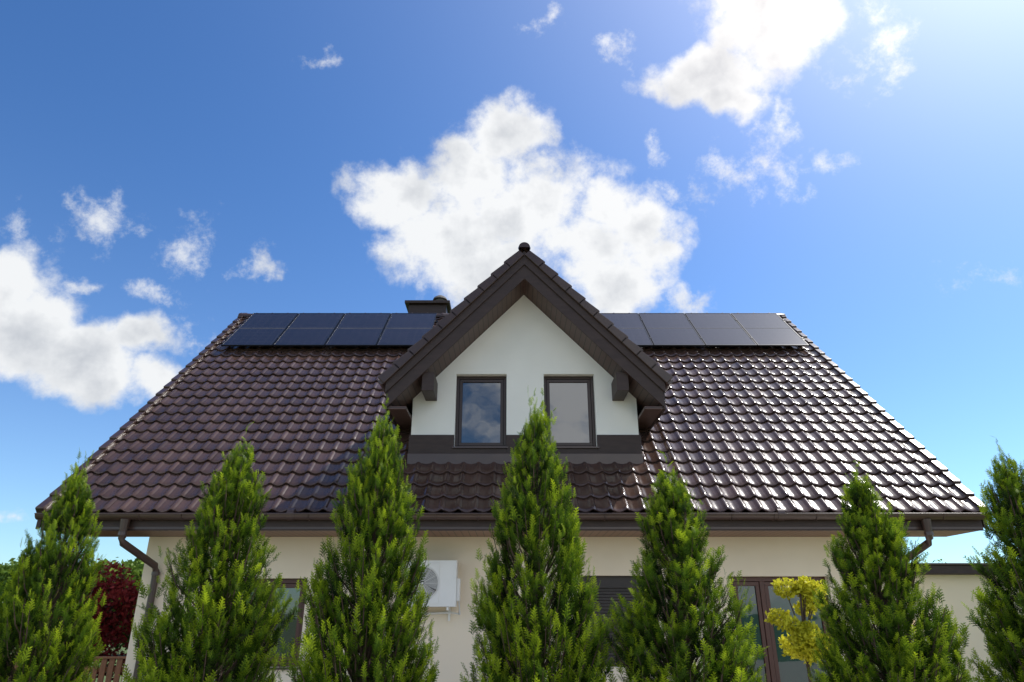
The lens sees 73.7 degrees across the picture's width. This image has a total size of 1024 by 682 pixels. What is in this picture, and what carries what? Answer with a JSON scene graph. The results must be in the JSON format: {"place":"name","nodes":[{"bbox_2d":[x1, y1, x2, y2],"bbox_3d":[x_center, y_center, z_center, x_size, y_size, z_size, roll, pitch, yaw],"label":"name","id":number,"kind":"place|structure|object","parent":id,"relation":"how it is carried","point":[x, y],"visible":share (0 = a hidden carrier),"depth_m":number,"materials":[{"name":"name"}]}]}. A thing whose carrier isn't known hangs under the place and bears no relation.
{"place":"outdoors","nodes":[
{"label":"outdoors","id":0,"kind":"place"},
{"bbox_2d":[19,643,127,681],"bbox_3d":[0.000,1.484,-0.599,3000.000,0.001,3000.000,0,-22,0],"label":"ground","id":1,"kind":"structure","parent":0,"point":[124,650],"depth_m":30.45,"materials":[{"name":"green plant"}]},
{"bbox_2d":[0,447,106,681],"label":"thuja tree","id":2,"kind":"object","parent":1,"relation":"on","point":[38,655],"visible":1,"depth_m":4.61,"materials":[{"name":"green plant"}]},
{"bbox_2d":[4,656,125,681],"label":"wooden fence","id":3,"kind":"object","parent":1,"relation":"on","point":[110,669],"visible":0.22,"depth_m":11.30,"materials":[{"name":"brown wood"}]},
{"bbox_2d":[10,557,139,680],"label":"red maple tree","id":4,"kind":"object","parent":1,"relation":"on","point":[111,620],"visible":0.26,"depth_m":12.88,"materials":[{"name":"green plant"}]},
{"bbox_2d":[121,423,303,681],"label":"thuja tree","id":5,"kind":"object","parent":1,"relation":"on","point":[232,494],"visible":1,"depth_m":4.55,"materials":[{"name":"green plant"}]},
{"bbox_2d":[279,398,439,681],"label":"thuja tree","id":6,"kind":"object","parent":1,"relation":"on","point":[335,629],"visible":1,"depth_m":4.56,"materials":[{"name":"green plant"}]},
{"bbox_2d":[0,549,945,650],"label":"distant trees","id":7,"kind":"object","parent":1,"relation":"on","point":[137,565],"visible":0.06,"depth_m":28.71,"materials":[{"name":"green plant"}]},
{"bbox_2d":[122,537,913,681],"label":"walls","id":8,"kind":"structure","parent":1,"relation":"on","point":[296,557],"depth_m":10.77,"materials":[{"name":"beige paint"}]},
{"bbox_2d":[220,579,306,669],"bbox_3d":[-3.850,4.340,10.515,1.360,1.290,0.250,0,-22,0],"label":"window","id":9,"kind":"structure","parent":8,"relation":"attached to","point":[294,631],"depth_m":10.59,"materials":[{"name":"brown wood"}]},
{"bbox_2d":[405,560,460,620],"bbox_3d":[-1.198,3.813,10.425,0.845,0.860,0.403,0,-22,0],"label":"air conditioner unit","id":10,"kind":"object","parent":8,"relation":"attached to","point":[441,583],"visible":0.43,"depth_m":10.30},
{"bbox_2d":[40,333,983,530],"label":"roof slab","id":11,"kind":"structure","parent":8,"relation":"on","point":[592,511],"depth_m":11.51,"materials":[{"name":"brown tile"}]},
{"bbox_2d":[405,295,451,313],"bbox_3d":[-2.250,-0.363,18.304,1.200,1.780,0.850,0,-22,0],"label":"chimney","id":12,"kind":"object","parent":11,"relation":"on","point":[439,304],"visible":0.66,"depth_m":18.15,"materials":[{"name":"concrete"}]},
{"bbox_2d":[41,316,979,512],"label":"roof tiles","id":13,"kind":"object","parent":11,"relation":"on","point":[805,495],"visible":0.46,"depth_m":11.88,"materials":[{"name":"brown tile"}]},
{"bbox_2d":[221,313,437,345],"bbox_3d":[-4.270,-0.297,16.508,4.860,1.499,1.521,0,-22,0],"label":"solar panel array","id":14,"kind":"object","parent":13,"relation":"on","point":[324,329],"visible":0.94,"depth_m":16.43,"materials":[{"name":"black glass"}]},
{"bbox_2d":[601,313,808,345],"bbox_3d":[4.410,-0.297,16.508,4.860,1.499,1.521,0,-22,0],"label":"solar panel array","id":15,"kind":"object","parent":13,"relation":"on","point":[717,329],"visible":0.85,"depth_m":16.43,"materials":[{"name":"black glass"}]},
{"bbox_2d":[35,520,987,528],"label":"verge boards","id":16,"kind":"object","parent":11,"relation":"attached to","point":[38,524],"visible":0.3,"depth_m":10.09,"materials":[{"name":"brown wood"}]},
{"bbox_2d":[40,520,983,530],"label":"eave fascia","id":17,"kind":"structure","parent":11,"relation":"attached to","point":[586,525],"depth_m":10.08,"materials":[{"name":"brown wood"}]},
{"bbox_2d":[34,508,989,520],"bbox_3d":[0.000,2.558,10.059,13.960,0.178,0.188,0,-22,0],"label":"eave gutter","id":18,"kind":"object","parent":17,"relation":"attached to","point":[292,514],"visible":0.55,"depth_m":9.98,"materials":[{"name":"brown metal"}]},
{"bbox_2d":[35,313,988,512],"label":"verge tiles","id":19,"kind":"object","parent":11,"relation":"on","point":[46,503],"visible":0.73,"depth_m":12.56,"materials":[{"name":"brown tile"}]},
{"bbox_2d":[63,531,974,536],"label":"eave soffit","id":20,"kind":"structure","parent":11,"relation":"attached to","point":[489,534],"depth_m":10.47,"materials":[{"name":"brown wood"}]},
{"bbox_2d":[389,279,661,416],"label":"dormer roof slab","id":21,"kind":"structure","parent":11,"relation":"on","point":[589,347],"depth_m":11.94,"materials":[{"name":"brown wood"}]},
{"bbox_2d":[385,251,665,430],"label":"dormer bargeboards","id":22,"kind":"object","parent":21,"relation":"attached to","point":[473,314],"visible":0.77,"depth_m":11.57,"materials":[{"name":"brown wood"}]},
{"bbox_2d":[377,380,673,394],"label":"dormer gutters","id":23,"kind":"object","parent":21,"relation":"attached to","point":[667,385],"visible":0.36,"depth_m":11.32,"materials":[{"name":"brown metal"}]},
{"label":"rear roof tiles","id":24,"kind":"object","parent":11,"relation":"attached to","visible":0},
{"bbox_2d":[238,313,785,316],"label":"ridge caps","id":25,"kind":"object","parent":24,"relation":"on","point":[438,315],"visible":0.13,"depth_m":17.59,"materials":[{"name":"brown tile"}]},
{"bbox_2d":[118,519,933,681],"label":"downpipes","id":26,"kind":"object","parent":8,"relation":"attached to","point":[153,564],"visible":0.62,"depth_m":10.10,"materials":[{"name":"metal"}]},
{"bbox_2d":[580,576,650,664],"bbox_3d":[1.650,4.338,10.602,1.260,1.300,0.130,0,-22,0],"label":"shuttered window","id":27,"kind":"structure","parent":8,"relation":"attached to","point":[611,586],"depth_m":10.73,"materials":[{"name":"grey metal"}]},
{"bbox_2d":[731,577,833,681],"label":"patio door","id":28,"kind":"structure","parent":8,"relation":"attached to","point":[778,667],"depth_m":10.56,"materials":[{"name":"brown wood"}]},
{"bbox_2d":[460,385,615,681],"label":"thuja tree","id":29,"kind":"object","parent":1,"relation":"on","point":[519,632],"visible":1,"depth_m":4.57,"materials":[{"name":"green plant"}]},
{"bbox_2d":[592,450,768,681],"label":"thuja tree","id":30,"kind":"object","parent":1,"relation":"on","point":[725,657],"visible":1,"depth_m":4.54,"materials":[{"name":"green plant"}]},
{"bbox_2d":[807,458,996,681],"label":"thuja tree","id":31,"kind":"object","parent":1,"relation":"on","point":[892,653],"visible":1,"depth_m":4.51,"materials":[{"name":"green plant"}]},
{"bbox_2d":[962,436,1023,681],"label":"thuja tree","id":32,"kind":"object","parent":1,"relation":"on","point":[1005,620],"visible":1,"depth_m":4.75,"materials":[{"name":"green plant"}]},
{"bbox_2d":[0,0,1023,565],"label":"sky","id":33,"kind":"structure","parent":0,"point":[851,171],"materials":[{"name":"blue"}]},
{"bbox_2d":[518,242,530,250],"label":"dormer ridge caps","id":34,"kind":"object","parent":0,"point":[525,245],"visible":0.07,"depth_m":12.13,"materials":[{"name":"brown ceramic"}]},
{"bbox_2d":[411,295,638,445],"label":"dormer walls","id":35,"kind":"structure","parent":0,"point":[524,344],"depth_m":12.06,"materials":[{"name":"white paint"}]},
{"bbox_2d":[452,376,507,447],"bbox_3d":[-0.537,1.229,11.858,0.945,1.335,0.250,0,-22,0],"label":"dormer window","id":36,"kind":"structure","parent":35,"relation":"in","point":[481,407],"depth_m":11.94,"materials":[{"name":"glass"}]},
{"bbox_2d":[407,429,642,466],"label":"dormer base cladding","id":37,"kind":"structure","parent":35,"relation":"attached to","point":[439,449],"depth_m":11.49,"materials":[{"name":"metal"}]},
{"bbox_2d":[544,376,598,447],"bbox_3d":[1.000,1.229,11.858,0.945,1.335,0.250,0,-22,0],"label":"dormer window","id":38,"kind":"structure","parent":35,"relation":"in","point":[570,399],"depth_m":11.95,"materials":[{"name":"grey glass"}]},
{"bbox_2d":[378,250,672,384],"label":"dormer verge tiles","id":39,"kind":"object","parent":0,"point":[650,363],"visible":1,"depth_m":11.63,"materials":[{"name":"brown tile"}]},
{"bbox_2d":[764,575,828,681],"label":"golden shrub","id":40,"kind":"object","parent":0,"point":[802,635],"visible":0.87,"depth_m":7.61,"materials":[{"name":"yellow plant"}]},
{"bbox_2d":[902,563,1023,681],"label":"garage","id":41,"kind":"structure","parent":0,"point":[957,583],"depth_m":14.20,"materials":[{"name":"beige paint"}]}
]}

